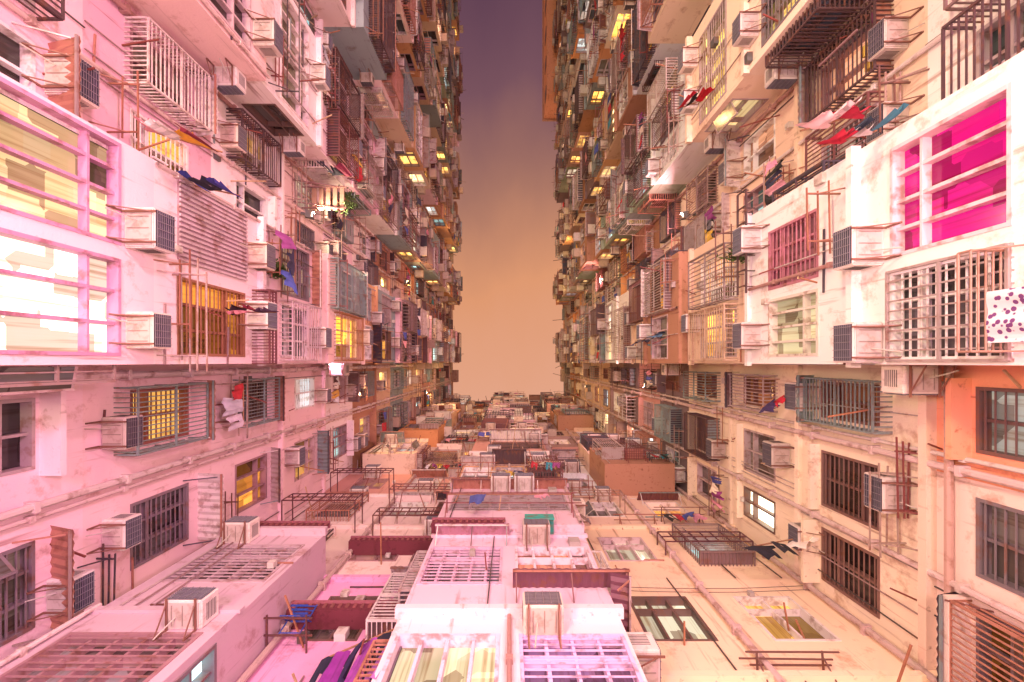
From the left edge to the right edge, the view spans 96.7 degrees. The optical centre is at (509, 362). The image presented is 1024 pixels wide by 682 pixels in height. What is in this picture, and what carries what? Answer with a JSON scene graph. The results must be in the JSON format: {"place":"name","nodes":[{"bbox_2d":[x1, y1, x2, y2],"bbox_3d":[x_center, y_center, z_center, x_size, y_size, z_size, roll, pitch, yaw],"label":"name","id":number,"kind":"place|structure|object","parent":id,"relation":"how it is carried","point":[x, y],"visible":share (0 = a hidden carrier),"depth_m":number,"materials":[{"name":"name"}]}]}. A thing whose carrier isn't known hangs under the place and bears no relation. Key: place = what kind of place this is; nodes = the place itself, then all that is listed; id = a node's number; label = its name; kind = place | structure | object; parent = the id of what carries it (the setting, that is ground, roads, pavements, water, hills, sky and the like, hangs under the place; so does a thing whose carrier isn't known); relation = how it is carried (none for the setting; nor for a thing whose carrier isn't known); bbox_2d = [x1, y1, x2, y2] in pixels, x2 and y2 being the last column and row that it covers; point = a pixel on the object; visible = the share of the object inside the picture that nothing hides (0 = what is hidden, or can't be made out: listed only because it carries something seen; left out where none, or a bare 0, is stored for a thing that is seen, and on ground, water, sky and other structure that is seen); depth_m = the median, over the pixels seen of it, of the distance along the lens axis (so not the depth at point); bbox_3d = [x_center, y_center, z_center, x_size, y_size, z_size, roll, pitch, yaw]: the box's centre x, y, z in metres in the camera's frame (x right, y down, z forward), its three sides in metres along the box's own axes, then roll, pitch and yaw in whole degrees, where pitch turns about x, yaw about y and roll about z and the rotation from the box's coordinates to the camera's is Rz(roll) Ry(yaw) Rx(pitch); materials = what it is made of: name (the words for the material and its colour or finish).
{"place":"outdoors","nodes":[
{"label":"outdoors","id":0,"kind":"place"},
{"bbox_2d":[452,0,563,401],"label":"sky","id":1,"kind":"structure","parent":0,"point":[505,315],"materials":[{"name":"orange"}]},
{"label":"ground","id":2,"kind":"structure","parent":0,"visible":0},
{"bbox_2d":[0,0,463,660],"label":"apartment block","id":3,"kind":"structure","parent":2,"relation":"on","point":[188,478],"depth_m":8.14,"materials":[{"name":"paint"}]},
{"bbox_2d":[24,569,94,622],"bbox_3d":[-5.806,3.050,5.893,0.387,0.649,0.470,0,-90,0],"label":"air conditioner","id":4,"kind":"object","parent":3,"relation":"attached to","point":[84,589],"visible":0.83,"depth_m":5.91,"materials":[{"name":"plastic"}]},
{"bbox_2d":[19,42,100,108],"bbox_3d":[-5.779,-3.726,5.870,0.442,0.742,0.537,0,-90,0],"label":"air conditioner","id":5,"kind":"object","parent":3,"relation":"attached to","point":[56,81],"visible":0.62,"depth_m":5.84,"materials":[{"name":"plastic"}]},
{"bbox_2d":[86,513,141,554],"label":"air conditioner","id":6,"kind":"object","parent":3,"relation":"attached to","point":[121,531],"visible":0.99,"depth_m":6.69,"materials":[{"name":"plastic"}]},
{"bbox_2d":[84,415,143,449],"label":"air conditioner","id":7,"kind":"object","parent":3,"relation":"attached to","point":[119,432],"visible":1,"depth_m":6.68,"materials":[{"name":"plastic"}]},
{"bbox_2d":[108,312,171,348],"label":"air conditioner","id":8,"kind":"object","parent":3,"relation":"attached to","point":[148,330],"visible":1,"depth_m":5.90,"materials":[{"name":"plastic"}]},
{"bbox_2d":[105,204,175,253],"bbox_3d":[-4.779,-1.750,5.910,0.443,0.742,0.537,0,-90,0],"label":"air conditioner","id":9,"kind":"object","parent":3,"relation":"attached to","point":[149,230],"visible":1,"depth_m":5.90,"materials":[{"name":"metal"}]},
{"bbox_2d":[132,115,222,152],"bbox_3d":[-4.598,-3.136,6.163,1.035,0.699,0.112,17,-90,0],"label":"hanging laundry","id":10,"kind":"object","parent":3,"relation":"hanging from","point":[160,128],"visible":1,"depth_m":6.21,"materials":[{"name":"fabric"}]},
{"bbox_2d":[176,170,242,198],"bbox_3d":[-4.548,-2.672,6.794,0.911,0.638,0.158,16,-90,0],"label":"hanging laundry","id":11,"kind":"object","parent":3,"relation":"hanging from","point":[209,183],"visible":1,"depth_m":6.76,"materials":[{"name":"fabric"}]},
{"bbox_2d":[206,58,245,94],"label":"air conditioner","id":12,"kind":"object","parent":3,"relation":"attached to","point":[231,80],"visible":0.92,"depth_m":8.68,"materials":[{"name":"plastic"}]},
{"bbox_2d":[0,0,456,634],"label":"window panes","id":13,"kind":"structure","parent":3,"relation":"in","point":[17,294],"depth_m":5.37,"materials":[{"name":"glass"}]},
{"bbox_2d":[0,0,458,646],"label":"window frames","id":14,"kind":"structure","parent":3,"relation":"in","point":[214,231],"depth_m":7.62,"materials":[{"name":"paint"}]},
{"bbox_2d":[212,120,247,153],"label":"air conditioner","id":15,"kind":"object","parent":3,"relation":"attached to","point":[233,136],"visible":0.98,"depth_m":9.42,"materials":[{"name":"plastic"}]},
{"bbox_2d":[215,400,246,423],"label":"air conditioner","id":16,"kind":"object","parent":3,"relation":"attached to","point":[223,420],"visible":0.42,"depth_m":9.41,"materials":[{"name":"plastic"}]},
{"bbox_2d":[222,383,243,430],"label":"hanging laundry","id":17,"kind":"object","parent":3,"relation":"hanging from","point":[235,404],"visible":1,"depth_m":9.28,"materials":[{"name":"fabric"}]},
{"bbox_2d":[225,303,278,315],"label":"hanging laundry","id":18,"kind":"object","parent":3,"relation":"hanging from","point":[233,310],"visible":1,"depth_m":7.86,"materials":[{"name":"fabric"}]},
{"bbox_2d":[238,301,276,329],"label":"air conditioner","id":19,"kind":"object","parent":3,"relation":"attached to","point":[261,321],"visible":0.94,"depth_m":8.63,"materials":[{"name":"plastic"}]},
{"bbox_2d":[240,241,275,270],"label":"air conditioner","id":20,"kind":"object","parent":3,"relation":"attached to","point":[261,256],"visible":0.98,"depth_m":8.65,"materials":[{"name":"plastic"}]},
{"bbox_2d":[244,8,283,57],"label":"air conditioner","id":21,"kind":"object","parent":3,"relation":"attached to","point":[268,38],"visible":1,"depth_m":8.65,"materials":[{"name":"plastic"}]},
{"bbox_2d":[275,230,297,294],"bbox_3d":[-4.579,-2.061,9.381,0.205,0.605,1.277,0,-90,0],"label":"hanging laundry","id":22,"kind":"object","parent":3,"relation":"hanging from","point":[288,243],"visible":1,"depth_m":9.46,"materials":[{"name":"fabric"}]},
{"bbox_2d":[278,133,304,157],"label":"air conditioner","id":23,"kind":"object","parent":3,"relation":"attached to","point":[293,147],"visible":1,"depth_m":11.42,"materials":[{"name":"plastic"}]},
{"bbox_2d":[285,446,305,466],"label":"air conditioner","id":24,"kind":"object","parent":3,"relation":"attached to","point":[294,456],"visible":0.94,"depth_m":12.15,"materials":[{"name":"plastic"}]},
{"bbox_2d":[305,58,330,90],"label":"air conditioner","id":25,"kind":"object","parent":3,"relation":"attached to","point":[321,72],"visible":0.95,"depth_m":11.39,"materials":[{"name":"plastic"}]},
{"bbox_2d":[305,327,331,347],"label":"air conditioner","id":26,"kind":"object","parent":3,"relation":"attached to","point":[325,337],"visible":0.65,"depth_m":11.40,"materials":[{"name":"plastic"}]},
{"bbox_2d":[293,179,346,210],"bbox_3d":[-5.353,-4.750,12.890,1.306,0.605,0.705,0,-90,0],"label":"bracket shelf","id":27,"kind":"object","parent":3,"relation":"attached to","point":[321,205],"visible":0.85,"depth_m":13.15,"materials":[{"name":"metal"}]},
{"bbox_2d":[335,185,358,215],"bbox_3d":[-4.830,-4.730,13.514,0.650,0.924,0.838,30,-90,0],"label":"potted plant","id":28,"kind":"object","parent":27,"relation":"on","point":[348,199],"visible":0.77,"depth_m":13.46,"materials":[{"name":"green plant"}]},
{"bbox_2d":[312,26,332,54],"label":"air conditioner","id":29,"kind":"object","parent":3,"relation":"attached to","point":[327,41],"visible":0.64,"depth_m":14.14,"materials":[{"name":"plastic"}]},
{"bbox_2d":[314,388,331,402],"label":"air conditioner","id":30,"kind":"object","parent":3,"relation":"attached to","point":[323,395],"visible":1,"depth_m":14.12,"materials":[{"name":"plastic"}]},
{"bbox_2d":[312,241,333,255],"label":"air conditioner","id":31,"kind":"object","parent":3,"relation":"attached to","point":[325,247],"visible":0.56,"depth_m":14.10,"materials":[{"name":"plastic"}]},
{"bbox_2d":[323,240,342,257],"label":"air conditioner","id":32,"kind":"object","parent":3,"relation":"attached to","point":[337,250],"visible":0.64,"depth_m":14.91,"materials":[{"name":"plastic"}]},
{"bbox_2d":[317,161,353,177],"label":"hanging laundry","id":33,"kind":"object","parent":3,"relation":"hanging from","point":[340,169],"visible":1,"depth_m":11.97,"materials":[{"name":"fabric"}]},
{"bbox_2d":[332,376,339,404],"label":"hanging laundry","id":34,"kind":"object","parent":3,"relation":"hanging from","point":[336,397],"visible":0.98,"depth_m":15.04,"materials":[{"name":"fabric"}]},
{"bbox_2d":[327,363,348,376],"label":"air conditioner","id":35,"kind":"object","parent":3,"relation":"attached to","point":[339,369],"visible":0.98,"depth_m":14.15,"materials":[{"name":"plastic"}]},
{"bbox_2d":[344,136,362,157],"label":"air conditioner","id":36,"kind":"object","parent":3,"relation":"attached to","point":[360,150],"visible":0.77,"depth_m":14.18,"materials":[{"name":"plastic"}]},
{"bbox_2d":[356,329,372,345],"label":"air conditioner","id":37,"kind":"object","parent":3,"relation":"attached to","point":[368,337],"visible":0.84,"depth_m":14.14,"materials":[{"name":"plastic"}]},
{"bbox_2d":[359,68,373,86],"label":"air conditioner","id":38,"kind":"object","parent":3,"relation":"attached to","point":[366,79],"visible":1,"depth_m":16.93,"materials":[{"name":"plastic"}]},
{"bbox_2d":[368,239,381,253],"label":"air conditioner","id":39,"kind":"object","parent":3,"relation":"attached to","point":[378,247],"visible":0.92,"depth_m":19.60,"materials":[{"name":"plastic"}]},
{"bbox_2d":[370,312,384,325],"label":"air conditioner","id":40,"kind":"object","parent":3,"relation":"attached to","point":[377,317],"visible":0.94,"depth_m":16.90,"materials":[{"name":"plastic"}]},
{"bbox_2d":[371,154,384,171],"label":"air conditioner","id":41,"kind":"object","parent":3,"relation":"attached to","point":[379,161],"visible":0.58,"depth_m":16.89,"materials":[{"name":"plastic"}]},
{"bbox_2d":[0,389,937,681],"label":"end apartment block","id":42,"kind":"structure","parent":2,"relation":"on","point":[710,599],"depth_m":7.49,"materials":[{"name":"paint"}]},
{"bbox_2d":[152,586,218,641],"bbox_3d":[-4.000,3.077,5.580,0.478,0.661,0.394,0,-90,0],"label":"air conditioner","id":43,"kind":"object","parent":42,"relation":"attached to","point":[193,607],"visible":1,"depth_m":5.57,"materials":[{"name":"metal"}]},
{"bbox_2d":[216,516,259,548],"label":"air conditioner","id":44,"kind":"object","parent":42,"relation":"attached to","point":[240,529],"visible":1,"depth_m":8.31,"materials":[{"name":"plastic"}]},
{"bbox_2d":[263,604,316,653],"bbox_3d":[-3.200,3.925,6.890,0.700,0.663,0.550,0,-90,0],"label":"drying rack","id":45,"kind":"object","parent":42,"relation":"attached to","point":[305,618],"visible":0.96,"depth_m":6.58,"materials":[{"name":"metal"}]},
{"bbox_2d":[309,628,393,681],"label":"hanging laundry","id":46,"kind":"object","parent":42,"relation":"hanging from","point":[329,668],"visible":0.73,"depth_m":5.57,"materials":[{"name":"fabric"}]},
{"bbox_2d":[363,464,381,479],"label":"air conditioner","id":47,"kind":"object","parent":42,"relation":"attached to","point":[371,475],"visible":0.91,"depth_m":16.51,"materials":[{"name":"plastic"}]},
{"bbox_2d":[17,434,824,681],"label":"window panes","id":48,"kind":"structure","parent":42,"relation":"in","point":[456,669],"depth_m":5.49,"materials":[{"name":"beige glass"}]},
{"bbox_2d":[0,396,841,681],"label":"window frames","id":49,"kind":"structure","parent":42,"relation":"in","point":[49,657],"depth_m":7.06,"materials":[{"name":"paint"}]},
{"bbox_2d":[417,478,434,491],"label":"air conditioner","id":50,"kind":"object","parent":42,"relation":"attached to","point":[426,480],"visible":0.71,"depth_m":14.55,"materials":[{"name":"plastic"}]},
{"bbox_2d":[479,452,494,468],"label":"air conditioner","id":51,"kind":"object","parent":42,"relation":"attached to","point":[485,459],"visible":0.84,"depth_m":13.80,"materials":[{"name":"plastic"}]},
{"bbox_2d":[491,472,510,493],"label":"air conditioner","id":52,"kind":"object","parent":42,"relation":"attached to","point":[500,481],"visible":0.98,"depth_m":11.05,"materials":[{"name":"plastic"}]},
{"bbox_2d":[448,494,570,503],"bbox_3d":[-0.001,2.748,9.277,2.599,0.501,0.147,-2,-90,0],"label":"hanging laundry","id":53,"kind":"object","parent":42,"relation":"hanging from","point":[477,498],"visible":1,"depth_m":9.42,"materials":[{"name":"fabric"}]},
{"bbox_2d":[514,472,533,493],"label":"air conditioner","id":54,"kind":"object","parent":42,"relation":"attached to","point":[523,481],"visible":0.98,"depth_m":11.05,"materials":[{"name":"plastic"}]},
{"bbox_2d":[522,518,549,550],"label":"air conditioner","id":55,"kind":"object","parent":42,"relation":"attached to","point":[535,531],"visible":1,"depth_m":8.30,"materials":[{"name":"plastic"}]},
{"bbox_2d":[522,590,563,648],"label":"air conditioner","id":56,"kind":"object","parent":42,"relation":"attached to","point":[542,612],"visible":1,"depth_m":5.55,"materials":[{"name":"plastic"}]},
{"bbox_2d":[531,461,560,470],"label":"hanging laundry","id":57,"kind":"object","parent":42,"relation":"hanging from","point":[554,464],"visible":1,"depth_m":11.83,"materials":[{"name":"fabric"}]},
{"bbox_2d":[564,460,578,472],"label":"air conditioner","id":58,"kind":"object","parent":42,"relation":"attached to","point":[572,466],"visible":0.87,"depth_m":17.29,"materials":[{"name":"plastic"}]},
{"bbox_2d":[572,498,587,523],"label":"air conditioner","id":59,"kind":"object","parent":42,"relation":"attached to","point":[581,508],"visible":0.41,"depth_m":11.04,"materials":[{"name":"plastic"}]},
{"bbox_2d":[594,486,610,502],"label":"air conditioner","id":60,"kind":"object","parent":42,"relation":"attached to","point":[602,498],"visible":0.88,"depth_m":13.76,"materials":[{"name":"metal"}]},
{"bbox_2d":[626,632,664,681],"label":"air conditioner","id":61,"kind":"object","parent":42,"relation":"attached to","point":[646,648],"visible":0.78,"depth_m":5.56,"materials":[{"name":"metal"}]},
{"bbox_2d":[662,511,706,522],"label":"hanging laundry","id":62,"kind":"object","parent":42,"relation":"hanging from","point":[695,516],"visible":1,"depth_m":11.77,"materials":[{"name":"fabric"}]},
{"bbox_2d":[552,0,1023,681],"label":"apartment block","id":63,"kind":"structure","parent":2,"relation":"on","point":[936,582],"depth_m":7.72,"materials":[{"name":"paint"}]},
{"bbox_2d":[542,0,559,120],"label":"rooftop stair tower","id":64,"kind":"structure","parent":63,"relation":"on","point":[549,64],"depth_m":45.91,"materials":[{"name":"paint"}]},
{"bbox_2d":[625,346,637,358],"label":"air conditioner","id":65,"kind":"object","parent":63,"relation":"attached to","point":[630,352],"visible":1,"depth_m":16.71,"materials":[{"name":"metal"}]},
{"bbox_2d":[636,324,653,339],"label":"air conditioner","id":66,"kind":"object","parent":63,"relation":"attached to","point":[643,331],"visible":0.89,"depth_m":13.96,"materials":[{"name":"metal"}]},
{"bbox_2d":[645,156,661,176],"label":"air conditioner","id":67,"kind":"object","parent":63,"relation":"attached to","point":[652,165],"visible":1,"depth_m":13.96,"materials":[{"name":"metal"}]},
{"bbox_2d":[661,364,681,376],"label":"air conditioner","id":68,"kind":"object","parent":63,"relation":"attached to","point":[667,370],"visible":0.87,"depth_m":13.96,"materials":[{"name":"metal"}]},
{"bbox_2d":[675,465,686,482],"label":"air conditioner","id":69,"kind":"object","parent":63,"relation":"attached to","point":[680,473],"visible":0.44,"depth_m":14.71,"materials":[{"name":"plastic"}]},
{"bbox_2d":[678,41,702,73],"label":"air conditioner","id":70,"kind":"object","parent":63,"relation":"attached to","point":[688,61],"visible":1,"depth_m":11.21,"materials":[{"name":"plastic"}]},
{"bbox_2d":[679,85,701,113],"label":"air conditioner","id":71,"kind":"object","parent":63,"relation":"attached to","point":[689,109],"visible":0.69,"depth_m":11.25,"materials":[{"name":"plastic"}]},
{"bbox_2d":[681,314,703,332],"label":"air conditioner","id":72,"kind":"object","parent":63,"relation":"attached to","point":[684,323],"visible":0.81,"depth_m":11.23,"materials":[{"name":"plastic"}]},
{"bbox_2d":[677,87,713,108],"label":"hanging laundry","id":73,"kind":"object","parent":63,"relation":"hanging from","point":[702,95],"visible":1,"depth_m":10.31,"materials":[{"name":"fabric"}]},
{"bbox_2d":[704,206,716,242],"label":"hanging laundry","id":74,"kind":"object","parent":63,"relation":"hanging from","point":[712,217],"visible":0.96,"depth_m":12.09,"materials":[{"name":"fabric"}]},
{"bbox_2d":[706,211,720,232],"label":"air conditioner","id":75,"kind":"object","parent":63,"relation":"attached to","point":[717,214],"visible":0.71,"depth_m":11.96,"materials":[{"name":"plastic"}]},
{"bbox_2d":[706,438,728,458],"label":"air conditioner","id":76,"kind":"object","parent":63,"relation":"attached to","point":[713,451],"visible":0.92,"depth_m":11.96,"materials":[{"name":"plastic"}]},
{"bbox_2d":[710,475,724,512],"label":"hanging laundry","id":77,"kind":"object","parent":63,"relation":"hanging from","point":[715,492],"visible":1,"depth_m":11.87,"materials":[{"name":"fabric"}]},
{"bbox_2d":[704,128,731,154],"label":"air conditioner","id":78,"kind":"object","parent":63,"relation":"attached to","point":[713,143],"visible":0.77,"depth_m":11.23,"materials":[{"name":"plastic"}]},
{"bbox_2d":[718,156,747,185],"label":"air conditioner","id":79,"kind":"object","parent":63,"relation":"attached to","point":[734,168],"visible":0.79,"depth_m":11.14,"materials":[{"name":"plastic"}]},
{"bbox_2d":[732,3,766,46],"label":"air conditioner","id":80,"kind":"object","parent":63,"relation":"attached to","point":[745,28],"visible":0.99,"depth_m":8.47,"materials":[{"name":"plastic"}]},
{"bbox_2d":[732,224,769,255],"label":"air conditioner","id":81,"kind":"object","parent":63,"relation":"attached to","point":[747,239],"visible":0.98,"depth_m":8.44,"materials":[{"name":"plastic"}]},
{"bbox_2d":[733,322,769,348],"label":"air conditioner","id":82,"kind":"object","parent":63,"relation":"attached to","point":[747,335],"visible":1,"depth_m":8.45,"materials":[{"name":"plastic"}]},
{"bbox_2d":[759,395,784,412],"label":"hanging laundry","id":83,"kind":"object","parent":63,"relation":"hanging from","point":[769,407],"visible":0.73,"depth_m":8.79,"materials":[{"name":"fabric"}]},
{"bbox_2d":[764,159,786,205],"bbox_3d":[5.271,-3.600,9.036,0.194,0.638,0.988,0,-90,0],"label":"hanging laundry","id":84,"kind":"object","parent":63,"relation":"hanging from","point":[774,172],"visible":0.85,"depth_m":9.10,"materials":[{"name":"fabric"}]},
{"bbox_2d":[762,441,794,467],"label":"air conditioner","id":85,"kind":"object","parent":63,"relation":"attached to","point":[775,454],"visible":0.98,"depth_m":9.22,"materials":[{"name":"plastic"}]},
{"bbox_2d":[744,537,818,559],"bbox_3d":[5.048,3.406,8.331,1.304,0.564,0.206,-15,-90,0],"label":"hanging laundry","id":86,"kind":"object","parent":63,"relation":"hanging from","point":[768,552],"visible":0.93,"depth_m":8.39,"materials":[{"name":"fabric"}]},
{"bbox_2d":[765,50,805,89],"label":"air conditioner","id":87,"kind":"object","parent":63,"relation":"attached to","point":[780,78],"visible":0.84,"depth_m":8.51,"materials":[{"name":"plastic"}]},
{"bbox_2d":[557,0,1023,681],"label":"window frames","id":88,"kind":"structure","parent":63,"relation":"in","point":[984,420],"depth_m":7.44,"materials":[{"name":"paint"}]},
{"bbox_2d":[559,0,1023,681],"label":"window panes","id":89,"kind":"structure","parent":63,"relation":"in","point":[992,182],"depth_m":5.42,"materials":[{"name":"pink glass"}]},
{"bbox_2d":[784,382,825,410],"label":"air conditioner","id":90,"kind":"object","parent":63,"relation":"attached to","point":[790,395],"visible":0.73,"depth_m":8.41,"materials":[{"name":"plastic"}]},
{"bbox_2d":[788,522,824,554],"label":"air conditioner","id":91,"kind":"object","parent":63,"relation":"attached to","point":[794,531],"visible":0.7,"depth_m":8.50,"materials":[{"name":"plastic"}]},
{"bbox_2d":[795,97,870,131],"bbox_3d":[4.247,-3.206,5.897,0.908,0.432,0.176,-15,-90,0],"label":"hanging laundry","id":92,"kind":"object","parent":63,"relation":"hanging from","point":[849,109],"visible":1,"depth_m":5.94,"materials":[{"name":"fabric"}]},
{"bbox_2d":[816,103,908,147],"bbox_3d":[4.236,-2.803,5.459,0.842,0.508,0.146,-21,-90,0],"label":"hanging laundry","id":93,"kind":"object","parent":63,"relation":"hanging from","point":[843,136],"visible":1,"depth_m":5.47,"materials":[{"name":"fabric"}]},
{"bbox_2d":[832,221,902,270],"bbox_3d":[4.482,-1.480,5.713,0.436,0.731,0.528,0,-90,0],"label":"air conditioner","id":94,"kind":"object","parent":63,"relation":"attached to","point":[857,247],"visible":1,"depth_m":5.70,"materials":[{"name":"metal"}]},
{"bbox_2d":[832,322,902,362],"bbox_3d":[4.485,-0.250,5.715,0.430,0.721,0.522,0,-90,0],"label":"air conditioner","id":95,"kind":"object","parent":63,"relation":"attached to","point":[857,342],"visible":1,"depth_m":5.70,"materials":[{"name":"plastic"}]},
{"bbox_2d":[863,472,917,514],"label":"air conditioner","id":96,"kind":"object","parent":63,"relation":"attached to","point":[883,495],"visible":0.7,"depth_m":6.46,"materials":[{"name":"plastic"}]},
{"bbox_2d":[867,6,924,61],"bbox_3d":[5.508,-4.718,6.495,0.383,0.642,0.464,0,-90,0],"label":"air conditioner","id":97,"kind":"object","parent":63,"relation":"attached to","point":[887,39],"visible":1,"depth_m":6.49,"materials":[{"name":"plastic"}]},
{"bbox_2d":[867,94,924,144],"bbox_3d":[5.501,-3.486,6.488,0.399,0.668,0.483,0,-90,0],"label":"air conditioner","id":98,"kind":"object","parent":63,"relation":"attached to","point":[887,107],"visible":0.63,"depth_m":6.48,"materials":[{"name":"plastic"}]},
{"bbox_2d":[881,365,958,397],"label":"air conditioner","id":99,"kind":"object","parent":63,"relation":"attached to","point":[913,380],"visible":0.94,"depth_m":5.71,"materials":[{"name":"plastic"}]},
{"bbox_2d":[956,244,1023,352],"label":"window grille","id":100,"kind":"object","parent":63,"relation":"on","point":[1004,320],"visible":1,"depth_m":4.24,"materials":[{"name":"metal"}]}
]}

